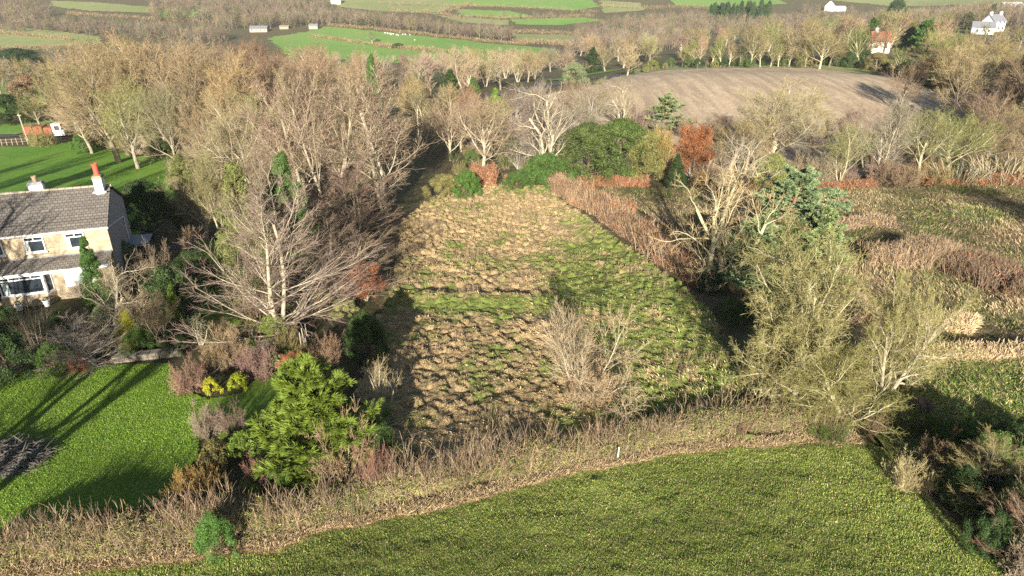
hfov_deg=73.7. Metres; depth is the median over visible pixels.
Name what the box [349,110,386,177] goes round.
conifer
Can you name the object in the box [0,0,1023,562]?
ground
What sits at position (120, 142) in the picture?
bush
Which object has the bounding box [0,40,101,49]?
hedgerow
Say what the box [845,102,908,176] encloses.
tree
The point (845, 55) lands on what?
bush
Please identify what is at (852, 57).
bush
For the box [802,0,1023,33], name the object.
woods
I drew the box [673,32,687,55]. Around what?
tree
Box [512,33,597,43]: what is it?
field
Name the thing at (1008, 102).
tree
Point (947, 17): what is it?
tree
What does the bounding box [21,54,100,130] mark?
tree
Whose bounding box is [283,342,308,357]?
bush
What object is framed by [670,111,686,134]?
tree
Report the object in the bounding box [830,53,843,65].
bush
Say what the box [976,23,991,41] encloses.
tree
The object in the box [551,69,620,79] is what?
road verge
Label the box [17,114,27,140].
utility pole
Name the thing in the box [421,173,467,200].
bush
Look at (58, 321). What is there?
bush
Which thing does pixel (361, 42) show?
hedgerow
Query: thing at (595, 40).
tree
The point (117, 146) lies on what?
bush
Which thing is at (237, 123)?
tree
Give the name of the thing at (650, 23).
woods
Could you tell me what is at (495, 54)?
tree
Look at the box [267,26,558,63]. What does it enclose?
field
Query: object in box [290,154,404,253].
tree
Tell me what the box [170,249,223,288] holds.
bush
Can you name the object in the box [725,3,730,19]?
conifer
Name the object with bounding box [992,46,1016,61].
tree
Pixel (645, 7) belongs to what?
hedgerow
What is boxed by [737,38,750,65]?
tree
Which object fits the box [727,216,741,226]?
bush
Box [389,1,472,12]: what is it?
hedgerow
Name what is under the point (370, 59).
conifer
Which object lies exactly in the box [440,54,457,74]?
tree
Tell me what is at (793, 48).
tree
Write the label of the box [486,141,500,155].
bush
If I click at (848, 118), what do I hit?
tree
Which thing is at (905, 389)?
bush
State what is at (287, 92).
tree
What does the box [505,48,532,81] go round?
tree
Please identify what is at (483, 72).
tree
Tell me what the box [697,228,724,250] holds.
bush
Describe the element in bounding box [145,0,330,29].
woods
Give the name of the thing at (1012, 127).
tree
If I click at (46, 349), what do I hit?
bush
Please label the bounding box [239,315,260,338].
bush
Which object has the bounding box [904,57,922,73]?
bush
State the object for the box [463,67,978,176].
stubble field
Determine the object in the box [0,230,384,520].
garden soil
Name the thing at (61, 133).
lorry
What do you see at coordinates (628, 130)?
bush
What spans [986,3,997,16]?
conifer
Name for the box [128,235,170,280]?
bush
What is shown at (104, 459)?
lawn
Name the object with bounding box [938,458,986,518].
bush
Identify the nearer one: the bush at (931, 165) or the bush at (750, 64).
the bush at (931, 165)
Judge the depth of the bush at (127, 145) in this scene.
96.39 m
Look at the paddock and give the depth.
40.91 m
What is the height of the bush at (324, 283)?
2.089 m
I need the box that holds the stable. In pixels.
[308,24,318,28]
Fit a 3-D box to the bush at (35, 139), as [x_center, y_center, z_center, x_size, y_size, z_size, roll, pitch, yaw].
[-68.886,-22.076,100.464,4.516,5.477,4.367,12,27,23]
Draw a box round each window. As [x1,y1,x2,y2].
[0,241,5,256]
[0,275,47,297]
[22,236,47,253]
[62,270,94,286]
[64,232,87,249]
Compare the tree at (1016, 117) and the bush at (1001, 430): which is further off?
the tree at (1016, 117)
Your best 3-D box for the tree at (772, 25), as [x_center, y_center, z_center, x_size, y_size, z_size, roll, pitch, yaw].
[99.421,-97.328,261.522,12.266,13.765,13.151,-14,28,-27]
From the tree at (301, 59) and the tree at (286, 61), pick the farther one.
the tree at (301, 59)
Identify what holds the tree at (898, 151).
on the ground at (422, 170)
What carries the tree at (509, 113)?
on the ground at (422, 170)
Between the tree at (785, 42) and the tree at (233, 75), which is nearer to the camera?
the tree at (233, 75)
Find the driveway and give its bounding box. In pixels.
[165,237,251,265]
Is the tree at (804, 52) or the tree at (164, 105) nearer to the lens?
the tree at (164, 105)
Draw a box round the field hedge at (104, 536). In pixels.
[0,375,863,570]
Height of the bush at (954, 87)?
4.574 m
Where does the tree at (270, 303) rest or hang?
on the garden soil
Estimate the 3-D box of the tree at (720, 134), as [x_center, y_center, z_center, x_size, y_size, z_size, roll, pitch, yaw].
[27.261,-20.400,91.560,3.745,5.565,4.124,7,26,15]
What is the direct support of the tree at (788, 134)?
on the ground at (422, 170)
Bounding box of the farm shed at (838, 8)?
[834,6,845,10]
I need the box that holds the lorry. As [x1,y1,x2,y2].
[22,122,70,138]
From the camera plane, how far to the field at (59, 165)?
86.06 m
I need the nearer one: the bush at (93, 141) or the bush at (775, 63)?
the bush at (93, 141)
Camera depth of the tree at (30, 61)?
255.28 m
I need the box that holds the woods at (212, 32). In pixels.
[0,13,229,43]
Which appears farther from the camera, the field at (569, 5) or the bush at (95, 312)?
the field at (569, 5)
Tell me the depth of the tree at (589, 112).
88.57 m
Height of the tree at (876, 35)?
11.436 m
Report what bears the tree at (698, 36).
on the ground at (422, 170)
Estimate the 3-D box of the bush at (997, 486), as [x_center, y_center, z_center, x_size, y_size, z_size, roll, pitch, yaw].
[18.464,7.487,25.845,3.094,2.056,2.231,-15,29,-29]
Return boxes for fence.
[0,138,38,145]
[299,324,307,351]
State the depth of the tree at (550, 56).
277.87 m
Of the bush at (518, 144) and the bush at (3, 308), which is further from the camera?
the bush at (518, 144)
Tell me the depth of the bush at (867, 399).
32.75 m
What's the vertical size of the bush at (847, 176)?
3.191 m
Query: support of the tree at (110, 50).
on the ground at (422, 170)
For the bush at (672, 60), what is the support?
on the field margin
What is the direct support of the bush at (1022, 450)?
on the ground at (422, 170)
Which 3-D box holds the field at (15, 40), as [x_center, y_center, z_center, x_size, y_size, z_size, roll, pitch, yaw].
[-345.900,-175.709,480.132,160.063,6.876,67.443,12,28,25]
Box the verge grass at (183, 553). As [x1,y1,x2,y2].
[0,430,866,575]
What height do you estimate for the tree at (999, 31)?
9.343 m
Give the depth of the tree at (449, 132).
88.72 m
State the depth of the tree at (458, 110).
94.59 m
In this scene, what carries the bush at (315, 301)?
on the garden soil
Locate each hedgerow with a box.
[0,30,72,39]
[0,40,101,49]
[66,10,218,22]
[145,4,206,11]
[308,34,460,52]
[327,22,527,44]
[376,43,435,51]
[380,1,597,12]
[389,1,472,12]
[441,12,594,19]
[512,38,572,45]
[513,28,601,37]
[600,4,735,8]
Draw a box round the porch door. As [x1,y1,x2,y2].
[41,274,59,302]
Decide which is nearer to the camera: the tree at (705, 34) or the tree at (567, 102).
the tree at (567, 102)
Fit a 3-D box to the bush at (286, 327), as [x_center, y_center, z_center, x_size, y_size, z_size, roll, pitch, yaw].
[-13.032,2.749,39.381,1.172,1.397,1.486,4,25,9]
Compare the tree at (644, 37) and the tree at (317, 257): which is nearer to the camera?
the tree at (317, 257)
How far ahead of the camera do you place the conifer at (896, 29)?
265.99 m
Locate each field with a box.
[0,26,102,49]
[0,82,51,113]
[0,119,69,133]
[0,141,174,234]
[50,1,149,12]
[150,8,201,18]
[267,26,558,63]
[327,0,454,13]
[433,14,511,24]
[446,0,599,10]
[457,9,533,17]
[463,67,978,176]
[512,17,600,24]
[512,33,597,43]
[598,0,644,12]
[604,185,1023,370]
[671,0,787,6]
[834,0,1023,5]
[867,360,1023,575]
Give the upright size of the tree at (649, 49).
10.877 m
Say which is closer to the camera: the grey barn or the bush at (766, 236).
the bush at (766, 236)
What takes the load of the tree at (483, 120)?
on the ground at (422, 170)
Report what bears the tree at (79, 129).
on the ground at (422, 170)
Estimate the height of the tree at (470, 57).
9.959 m
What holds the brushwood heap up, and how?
on the lawn at (104, 459)
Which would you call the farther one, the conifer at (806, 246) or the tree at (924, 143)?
the tree at (924, 143)
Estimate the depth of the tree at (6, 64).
194.58 m
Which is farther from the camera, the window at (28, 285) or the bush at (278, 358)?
the window at (28, 285)
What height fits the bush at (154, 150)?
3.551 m
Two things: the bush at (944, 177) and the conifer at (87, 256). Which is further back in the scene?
the bush at (944, 177)
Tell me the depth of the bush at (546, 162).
75.05 m
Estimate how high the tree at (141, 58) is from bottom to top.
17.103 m
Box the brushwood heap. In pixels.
[0,432,65,482]
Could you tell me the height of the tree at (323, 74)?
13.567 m
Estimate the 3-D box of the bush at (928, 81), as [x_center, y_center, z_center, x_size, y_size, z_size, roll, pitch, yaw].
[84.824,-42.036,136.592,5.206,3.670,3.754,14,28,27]
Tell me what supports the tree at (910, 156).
on the ground at (422, 170)
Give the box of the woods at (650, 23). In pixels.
[558,6,806,54]
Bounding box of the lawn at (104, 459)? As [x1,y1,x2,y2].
[0,363,209,530]
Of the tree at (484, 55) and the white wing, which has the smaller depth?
the tree at (484, 55)
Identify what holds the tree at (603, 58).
on the ground at (422, 170)
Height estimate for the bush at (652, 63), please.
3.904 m
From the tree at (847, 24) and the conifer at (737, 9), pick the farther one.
the conifer at (737, 9)
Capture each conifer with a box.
[78,235,114,317]
[163,154,211,223]
[164,284,190,327]
[214,161,281,311]
[238,352,393,515]
[260,150,322,282]
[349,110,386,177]
[363,53,389,166]
[437,69,462,114]
[464,76,484,104]
[489,88,511,134]
[583,47,606,72]
[638,92,694,133]
[663,153,686,190]
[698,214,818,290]
[706,4,714,19]
[714,4,719,18]
[718,2,725,20]
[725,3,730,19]
[728,2,736,20]
[735,4,739,19]
[740,6,745,20]
[745,4,749,19]
[746,5,754,21]
[751,164,854,231]
[755,4,762,18]
[759,222,814,295]
[764,3,769,22]
[799,204,854,284]
[860,17,882,45]
[886,19,901,42]
[898,21,917,47]
[906,18,934,51]
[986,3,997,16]
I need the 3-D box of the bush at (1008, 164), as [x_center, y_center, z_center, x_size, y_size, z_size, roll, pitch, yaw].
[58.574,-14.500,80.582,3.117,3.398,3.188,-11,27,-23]
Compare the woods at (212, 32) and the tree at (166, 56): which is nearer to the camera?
the tree at (166, 56)
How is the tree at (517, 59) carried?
on the ground at (422, 170)
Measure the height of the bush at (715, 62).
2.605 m
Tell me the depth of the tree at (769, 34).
242.21 m
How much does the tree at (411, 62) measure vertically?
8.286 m
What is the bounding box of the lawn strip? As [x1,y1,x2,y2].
[209,352,296,438]
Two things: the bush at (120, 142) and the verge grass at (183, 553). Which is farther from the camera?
the bush at (120, 142)
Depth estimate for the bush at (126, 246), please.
47.12 m
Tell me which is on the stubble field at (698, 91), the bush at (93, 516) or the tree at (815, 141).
the tree at (815, 141)
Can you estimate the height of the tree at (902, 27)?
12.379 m
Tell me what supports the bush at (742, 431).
on the ground at (422, 170)
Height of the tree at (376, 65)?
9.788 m
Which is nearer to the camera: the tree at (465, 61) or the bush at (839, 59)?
the tree at (465, 61)
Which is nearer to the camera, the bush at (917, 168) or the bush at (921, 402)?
the bush at (921, 402)
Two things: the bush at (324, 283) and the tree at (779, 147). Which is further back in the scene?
the tree at (779, 147)
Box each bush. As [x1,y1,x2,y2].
[0,295,56,350]
[0,305,21,327]
[0,324,41,390]
[11,507,49,542]
[22,122,56,147]
[31,339,75,380]
[41,311,76,338]
[57,352,87,374]
[68,502,101,535]
[69,133,98,153]
[73,126,102,144]
[77,129,101,147]
[88,300,124,336]
[103,135,122,149]
[109,309,147,352]
[114,134,131,149]
[118,135,132,151]
[118,326,161,355]
[121,239,142,276]
[125,136,151,155]
[125,264,212,327]
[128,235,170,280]
[141,319,159,341]
[142,140,168,156]
[144,138,177,159]
[152,494,196,530]
[158,151,179,166]
[159,456,224,503]
[161,153,192,175]
[161,326,186,357]
[165,132,192,150]
[166,350,207,396]
[168,224,203,255]
[170,141,189,158]
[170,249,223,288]
[174,128,194,148]
[176,145,200,162]
[177,322,190,336]
[179,147,191,161]
[181,322,203,340]
[186,156,198,172]
[187,396,226,442]
[192,510,239,565]
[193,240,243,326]
[197,436,232,472]
[198,320,256,371]
[198,341,220,356]
[201,376,222,395]
[208,394,246,437]
[212,316,226,330]
[212,357,233,371]
[224,321,243,337]
[226,371,248,391]
[226,429,260,462]
[230,284,281,323]
[230,334,277,384]
[238,451,281,497]
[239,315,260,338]
[241,337,259,353]
[242,323,255,336]
[249,323,271,340]
[256,275,292,309]
[256,313,290,348]
[259,353,282,373]
[262,327,300,356]
[263,459,304,497]
[275,350,300,390]
[277,325,297,336]
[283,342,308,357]
[298,393,378,484]
[299,330,346,369]
[302,347,318,360]
[305,169,325,184]
[310,151,325,166]
[311,268,338,293]
[312,182,326,196]
[313,291,337,308]
[320,188,347,209]
[323,238,344,258]
[327,297,359,317]
[329,146,351,171]
[329,166,361,186]
[329,213,353,236]
[332,265,382,298]
[340,259,387,300]
[341,247,366,267]
[342,310,390,366]
[342,484,371,516]
[346,234,366,252]
[347,178,367,203]
[351,177,370,189]
[353,442,399,489]
[354,353,401,412]
[357,187,377,208]
[362,417,403,465]
[363,220,378,234]
[381,227,395,238]
[391,43,405,47]
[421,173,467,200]
[445,148,462,162]
[452,159,466,175]
[452,169,482,198]
[459,150,480,165]
[461,144,474,155]
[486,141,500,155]
[492,122,538,169]
[493,151,516,169]
[499,138,522,155]
[502,171,534,189]
[517,151,577,188]
[534,142,556,154]
[548,121,627,184]
[557,357,623,409]
[585,117,654,183]
[624,129,670,186]
[644,59,659,69]
[666,57,676,67]
[682,56,694,67]
[691,58,704,67]
[691,160,720,189]
[695,269,725,294]
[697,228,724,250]
[700,163,720,181]
[705,55,713,65]
[710,175,727,187]
[711,60,718,67]
[720,59,728,66]
[721,301,754,330]
[724,167,762,187]
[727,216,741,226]
[730,413,754,437]
[732,56,742,65]
[732,291,769,321]
[736,155,757,177]
[737,55,750,67]
[742,295,827,404]
[745,56,755,67]
[749,152,789,191]
[751,380,782,403]
[761,58,767,65]
[763,288,782,311]
[765,279,789,303]
[772,59,779,65]
[779,58,788,66]
[786,149,824,189]
[794,55,804,67]
[796,150,839,184]
[806,58,817,66]
[806,409,853,447]
[813,159,839,182]
[820,52,833,65]
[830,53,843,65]
[831,163,860,181]
[839,50,858,65]
[840,345,862,370]
[842,53,858,67]
[856,49,871,64]
[856,412,891,438]
[857,372,879,391]
[858,387,879,409]
[860,57,872,68]
[864,52,889,70]
[864,156,922,188]
[865,153,900,183]
[867,361,905,384]
[876,401,917,429]
[877,59,890,69]
[880,158,926,188]
[880,446,942,494]
[886,55,911,73]
[890,380,913,397]
[894,59,910,74]
[902,402,969,446]
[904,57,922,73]
[907,396,936,420]
[910,162,928,177]
[911,424,974,483]
[914,58,942,81]
[916,151,951,176]
[917,151,1004,183]
[922,69,948,86]
[922,161,956,186]
[925,402,1002,462]
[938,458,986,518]
[944,72,967,89]
[948,169,965,180]
[951,438,1006,491]
[959,507,1022,566]
[961,150,1023,185]
[961,166,986,173]
[964,430,1021,481]
[964,460,1023,514]
[972,416,1023,439]
[979,492,1021,530]
[987,471,1023,543]
[989,510,1023,572]
[995,152,1023,174]
[995,415,1023,440]
[998,532,1023,575]
[1002,437,1023,473]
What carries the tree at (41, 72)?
on the ground at (422, 170)
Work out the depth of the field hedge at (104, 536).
25.97 m
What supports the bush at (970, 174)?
on the ground at (422, 170)
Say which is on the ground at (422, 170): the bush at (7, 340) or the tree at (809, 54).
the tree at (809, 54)
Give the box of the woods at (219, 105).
[45,63,334,151]
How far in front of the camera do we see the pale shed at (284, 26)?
536.54 m
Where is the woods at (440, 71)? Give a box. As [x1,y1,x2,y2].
[4,45,539,96]
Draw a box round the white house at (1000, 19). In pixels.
[981,11,1006,31]
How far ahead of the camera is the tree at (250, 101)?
77.21 m
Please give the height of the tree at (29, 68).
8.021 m
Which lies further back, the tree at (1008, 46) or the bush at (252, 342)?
the tree at (1008, 46)
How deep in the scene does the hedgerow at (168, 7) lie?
617.17 m
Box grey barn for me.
[249,26,268,31]
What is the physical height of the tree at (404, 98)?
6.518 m
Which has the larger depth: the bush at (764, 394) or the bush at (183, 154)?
the bush at (183, 154)
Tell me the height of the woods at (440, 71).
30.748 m
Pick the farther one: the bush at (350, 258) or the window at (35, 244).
the bush at (350, 258)
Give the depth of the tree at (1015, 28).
290.73 m
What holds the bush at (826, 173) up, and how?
on the ground at (422, 170)
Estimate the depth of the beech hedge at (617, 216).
58.20 m
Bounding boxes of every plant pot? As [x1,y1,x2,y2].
[14,300,22,310]
[41,296,49,306]
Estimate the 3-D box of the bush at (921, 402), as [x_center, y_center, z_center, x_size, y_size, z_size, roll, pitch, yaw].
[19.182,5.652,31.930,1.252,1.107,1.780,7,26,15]
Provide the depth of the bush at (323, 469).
26.89 m
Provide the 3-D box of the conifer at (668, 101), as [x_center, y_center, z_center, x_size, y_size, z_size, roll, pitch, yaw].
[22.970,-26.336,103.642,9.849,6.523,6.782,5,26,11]
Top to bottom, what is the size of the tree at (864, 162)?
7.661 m
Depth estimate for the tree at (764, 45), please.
207.19 m
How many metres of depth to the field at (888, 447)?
32.77 m
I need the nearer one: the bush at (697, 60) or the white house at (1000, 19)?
the bush at (697, 60)
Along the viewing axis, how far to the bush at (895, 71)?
174.88 m
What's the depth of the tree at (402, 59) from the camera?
203.36 m
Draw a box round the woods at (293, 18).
[241,4,516,41]
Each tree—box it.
[0,48,60,78]
[0,56,18,85]
[0,59,10,94]
[0,93,35,125]
[4,73,55,103]
[7,56,32,83]
[15,95,49,123]
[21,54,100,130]
[22,59,36,74]
[23,307,141,382]
[24,58,37,73]
[31,59,57,94]
[39,33,172,162]
[39,51,107,85]
[41,80,108,152]
[42,43,110,95]
[57,252,167,332]
[75,33,168,132]
[83,25,200,153]
[89,72,162,168]
[94,67,173,151]
[116,288,178,345]
[117,80,198,166]
[118,30,218,135]
[121,178,187,241]
[135,35,247,166]
[151,171,223,240]
[152,175,179,232]
[154,151,389,377]
[169,91,236,177]
[173,37,271,105]
[174,147,224,234]
[181,312,212,345]
[184,89,288,201]
[186,114,245,183]
[198,44,271,171]
[209,36,295,101]
[221,85,290,170]
[222,47,254,83]
[224,69,347,205]
[234,40,317,140]
[237,120,312,217]
[248,207,414,319]
[259,160,369,253]
[262,55,383,219]
[275,53,293,71]
[278,45,342,125]
[283,44,313,66]
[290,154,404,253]
[291,42,340,101]
[292,41,332,83]
[294,62,435,212]
[295,47,325,84]
[332,52,340,63]
[340,53,353,69]
[342,44,378,133]
[343,51,366,81]
[347,52,379,83]
[359,51,390,81]
[360,53,385,82]
[361,31,376,42]
[379,56,392,81]
[386,75,431,128]
[388,71,423,102]
[392,52,416,78]
[395,85,413,113]
[400,86,437,142]
[404,55,420,74]
[406,49,437,85]
[408,94,450,150]
[412,52,435,78]
[413,55,436,87]
[420,50,440,80]
[430,101,468,160]
[434,80,460,119]
[435,50,451,73]
[436,44,482,86]
[438,101,477,151]
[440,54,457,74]
[447,49,485,88]
[448,91,528,172]
[449,92,490,128]
[451,45,482,79]
[451,99,468,138]
[453,79,482,108]
[455,90,487,135]
[456,88,483,106]
[457,105,483,144]
[459,45,481,82]
[467,46,495,86]
[474,46,498,84]
[480,49,507,89]
[485,90,514,116]
[485,95,514,134]
[485,106,524,151]
[486,47,504,75]
[499,49,519,78]
[499,86,524,113]
[500,47,523,73]
[500,73,582,169]
[501,101,519,132]
[503,89,530,127]
[504,49,526,74]
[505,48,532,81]
[509,87,530,122]
[514,81,557,148]
[517,48,545,81]
[524,50,549,78]
[524,96,564,137]
[535,49,551,71]
[536,296,661,429]
[542,45,560,71]
[551,76,620,158]
[554,48,592,78]
[556,78,588,106]
[556,92,583,132]
[562,62,589,84]
[574,36,585,55]
[577,35,596,53]
[581,95,596,118]
[582,87,611,122]
[585,33,604,53]
[585,78,601,113]
[591,46,620,70]
[597,77,642,121]
[604,34,629,61]
[613,41,638,67]
[616,48,641,74]
[620,98,655,129]
[622,36,637,56]
[632,32,659,60]
[639,32,654,50]
[642,37,662,60]
[642,148,798,290]
[648,118,669,131]
[649,124,675,180]
[651,30,665,53]
[655,32,670,48]
[666,23,677,34]
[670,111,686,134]
[670,120,716,179]
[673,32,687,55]
[677,42,691,66]
[678,113,702,139]
[680,24,706,57]
[681,27,692,40]
[684,26,711,58]
[685,39,698,65]
[690,35,708,66]
[691,110,725,141]
[696,27,711,43]
[700,140,726,174]
[702,129,788,217]
[703,114,728,155]
[707,116,783,173]
[708,34,724,64]
[710,115,736,142]
[711,37,727,66]
[717,28,727,44]
[719,26,737,44]
[720,205,881,418]
[723,73,845,156]
[724,40,741,66]
[731,26,739,40]
[737,22,770,62]
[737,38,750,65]
[749,132,775,173]
[751,35,769,66]
[761,16,789,51]
[762,23,781,54]
[766,41,782,66]
[770,120,798,149]
[770,138,788,156]
[772,26,799,58]
[772,32,803,63]
[774,33,788,66]
[777,22,793,36]
[778,341,914,443]
[779,15,832,62]
[780,29,802,55]
[783,34,800,65]
[793,44,810,60]
[796,29,847,68]
[802,30,817,66]
[803,14,837,38]
[803,125,831,158]
[814,114,836,148]
[820,19,871,44]
[823,13,840,33]
[823,120,880,181]
[824,32,849,65]
[829,131,874,172]
[831,14,851,31]
[834,108,861,137]
[835,14,869,46]
[839,24,874,66]
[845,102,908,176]
[856,129,889,167]
[856,258,987,390]
[859,25,888,57]
[862,90,934,179]
[866,9,893,24]
[867,17,900,52]
[879,18,901,38]
[881,11,902,22]
[881,56,932,110]
[885,8,905,26]
[886,0,906,15]
[886,44,912,76]
[890,13,917,46]
[891,142,908,160]
[893,7,914,34]
[895,107,967,177]
[898,134,937,167]
[911,32,946,58]
[913,46,990,83]
[913,107,1011,171]
[916,32,953,59]
[922,26,949,48]
[923,34,1023,91]
[925,10,943,25]
[927,26,953,49]
[929,17,961,40]
[929,38,1012,122]
[933,9,955,23]
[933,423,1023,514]
[938,30,960,52]
[940,24,982,82]
[944,104,1023,165]
[945,88,1014,134]
[956,30,987,63]
[956,141,982,172]
[958,76,1005,121]
[960,12,975,26]
[965,52,1023,92]
[965,89,1021,146]
[966,29,982,43]
[969,37,988,59]
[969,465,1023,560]
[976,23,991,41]
[981,126,1023,168]
[984,29,1001,58]
[985,34,1009,65]
[985,53,1023,137]
[991,24,1012,46]
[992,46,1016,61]
[994,39,1018,56]
[994,103,1023,142]
[997,101,1023,168]
[998,55,1023,106]
[999,87,1018,129]
[1001,45,1023,62]
[1004,21,1021,38]
[1004,63,1023,103]
[1012,26,1023,47]
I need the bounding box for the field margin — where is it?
[594,64,871,83]
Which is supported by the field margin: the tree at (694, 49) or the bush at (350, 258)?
the tree at (694, 49)
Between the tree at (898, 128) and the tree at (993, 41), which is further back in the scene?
the tree at (993, 41)
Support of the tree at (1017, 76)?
on the ground at (422, 170)
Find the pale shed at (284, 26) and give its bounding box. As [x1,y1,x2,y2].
[279,25,289,28]
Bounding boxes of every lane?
[0,131,71,136]
[436,74,620,105]
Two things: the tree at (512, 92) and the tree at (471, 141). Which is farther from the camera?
the tree at (512, 92)
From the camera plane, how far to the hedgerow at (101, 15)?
561.14 m
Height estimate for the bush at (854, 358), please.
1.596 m
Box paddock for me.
[355,184,771,465]
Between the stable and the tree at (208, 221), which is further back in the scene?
the stable
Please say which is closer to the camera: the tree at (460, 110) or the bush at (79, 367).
the bush at (79, 367)
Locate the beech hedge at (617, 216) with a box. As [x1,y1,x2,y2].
[544,171,718,286]
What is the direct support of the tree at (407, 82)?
on the ground at (422, 170)
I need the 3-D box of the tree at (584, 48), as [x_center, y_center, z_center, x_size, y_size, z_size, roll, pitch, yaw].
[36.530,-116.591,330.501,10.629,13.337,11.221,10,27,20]
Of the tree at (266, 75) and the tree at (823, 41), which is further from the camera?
the tree at (823, 41)
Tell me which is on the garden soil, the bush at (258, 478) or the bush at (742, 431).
the bush at (258, 478)
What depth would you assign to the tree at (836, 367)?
29.36 m
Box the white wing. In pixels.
[970,21,996,33]
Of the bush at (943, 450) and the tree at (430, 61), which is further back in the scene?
the tree at (430, 61)
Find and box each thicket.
[819,285,882,324]
[836,206,898,231]
[858,230,967,270]
[910,305,985,335]
[926,242,1023,297]
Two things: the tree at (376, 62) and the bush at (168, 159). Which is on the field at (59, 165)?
the bush at (168, 159)
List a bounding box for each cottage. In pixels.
[331,0,341,3]
[867,26,891,52]
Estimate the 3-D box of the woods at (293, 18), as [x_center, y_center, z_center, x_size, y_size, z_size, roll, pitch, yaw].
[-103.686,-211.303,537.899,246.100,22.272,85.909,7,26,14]
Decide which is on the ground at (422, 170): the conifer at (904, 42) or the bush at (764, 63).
the conifer at (904, 42)
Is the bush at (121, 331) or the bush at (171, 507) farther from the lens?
the bush at (121, 331)
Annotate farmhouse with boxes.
[825,1,834,11]
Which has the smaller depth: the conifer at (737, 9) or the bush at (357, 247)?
the bush at (357, 247)
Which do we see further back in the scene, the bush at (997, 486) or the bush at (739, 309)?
the bush at (739, 309)
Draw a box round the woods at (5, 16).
[0,0,57,24]
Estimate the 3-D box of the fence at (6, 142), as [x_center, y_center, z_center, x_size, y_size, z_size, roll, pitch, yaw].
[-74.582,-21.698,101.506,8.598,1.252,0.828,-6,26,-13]
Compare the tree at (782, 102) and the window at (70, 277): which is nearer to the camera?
the window at (70, 277)
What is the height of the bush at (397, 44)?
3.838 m
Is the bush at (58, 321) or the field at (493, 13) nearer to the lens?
the bush at (58, 321)
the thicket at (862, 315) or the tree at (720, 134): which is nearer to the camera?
the thicket at (862, 315)
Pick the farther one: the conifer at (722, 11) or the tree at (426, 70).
the conifer at (722, 11)
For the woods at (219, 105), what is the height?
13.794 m
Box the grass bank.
[907,337,1023,366]
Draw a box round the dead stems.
[398,184,760,436]
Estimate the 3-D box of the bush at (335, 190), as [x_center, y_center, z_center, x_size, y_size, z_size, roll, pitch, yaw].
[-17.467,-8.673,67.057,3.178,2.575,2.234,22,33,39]
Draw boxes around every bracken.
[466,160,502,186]
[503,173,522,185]
[575,180,638,212]
[576,172,652,187]
[737,179,774,189]
[815,178,881,191]
[915,170,1023,186]
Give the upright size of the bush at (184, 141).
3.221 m
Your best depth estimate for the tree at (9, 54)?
285.28 m
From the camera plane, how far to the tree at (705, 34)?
438.15 m
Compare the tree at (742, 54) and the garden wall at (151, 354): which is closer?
the garden wall at (151, 354)
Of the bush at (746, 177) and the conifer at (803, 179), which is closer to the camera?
the conifer at (803, 179)
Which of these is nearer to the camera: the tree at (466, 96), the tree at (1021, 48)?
the tree at (466, 96)
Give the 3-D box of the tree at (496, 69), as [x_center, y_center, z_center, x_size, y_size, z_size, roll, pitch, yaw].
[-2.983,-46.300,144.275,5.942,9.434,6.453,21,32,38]
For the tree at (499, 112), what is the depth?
101.87 m
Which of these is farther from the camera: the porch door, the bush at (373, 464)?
the porch door
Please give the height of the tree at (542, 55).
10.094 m
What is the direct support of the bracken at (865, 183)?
on the ground at (422, 170)
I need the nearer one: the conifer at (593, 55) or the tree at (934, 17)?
the conifer at (593, 55)
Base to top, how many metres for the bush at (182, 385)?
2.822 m
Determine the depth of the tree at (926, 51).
182.17 m
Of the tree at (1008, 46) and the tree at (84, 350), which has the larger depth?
the tree at (1008, 46)
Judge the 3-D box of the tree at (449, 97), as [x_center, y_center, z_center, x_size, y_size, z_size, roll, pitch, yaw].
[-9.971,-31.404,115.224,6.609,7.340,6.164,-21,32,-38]
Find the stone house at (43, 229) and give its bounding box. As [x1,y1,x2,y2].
[0,163,156,307]
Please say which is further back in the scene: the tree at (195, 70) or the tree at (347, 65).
the tree at (347, 65)
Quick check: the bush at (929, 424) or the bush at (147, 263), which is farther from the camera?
the bush at (147, 263)
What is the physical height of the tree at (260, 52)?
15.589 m
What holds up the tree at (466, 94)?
on the ground at (422, 170)
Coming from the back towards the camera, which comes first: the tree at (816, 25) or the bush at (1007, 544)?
the tree at (816, 25)
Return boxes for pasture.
[68,436,1011,575]
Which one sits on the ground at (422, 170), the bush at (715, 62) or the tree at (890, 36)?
the tree at (890, 36)
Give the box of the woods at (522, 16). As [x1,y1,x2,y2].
[447,10,589,18]
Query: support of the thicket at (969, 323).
on the ground at (422, 170)
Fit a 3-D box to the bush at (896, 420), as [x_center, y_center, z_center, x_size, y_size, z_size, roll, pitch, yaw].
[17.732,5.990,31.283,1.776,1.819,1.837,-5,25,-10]
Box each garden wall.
[111,347,181,363]
[223,334,306,357]
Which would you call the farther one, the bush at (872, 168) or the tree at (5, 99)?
the tree at (5, 99)
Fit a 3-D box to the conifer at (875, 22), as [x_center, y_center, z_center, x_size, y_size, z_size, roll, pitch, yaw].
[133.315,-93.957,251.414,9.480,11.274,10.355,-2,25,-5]
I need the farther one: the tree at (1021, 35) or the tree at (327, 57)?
the tree at (1021, 35)
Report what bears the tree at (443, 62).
on the ground at (422, 170)

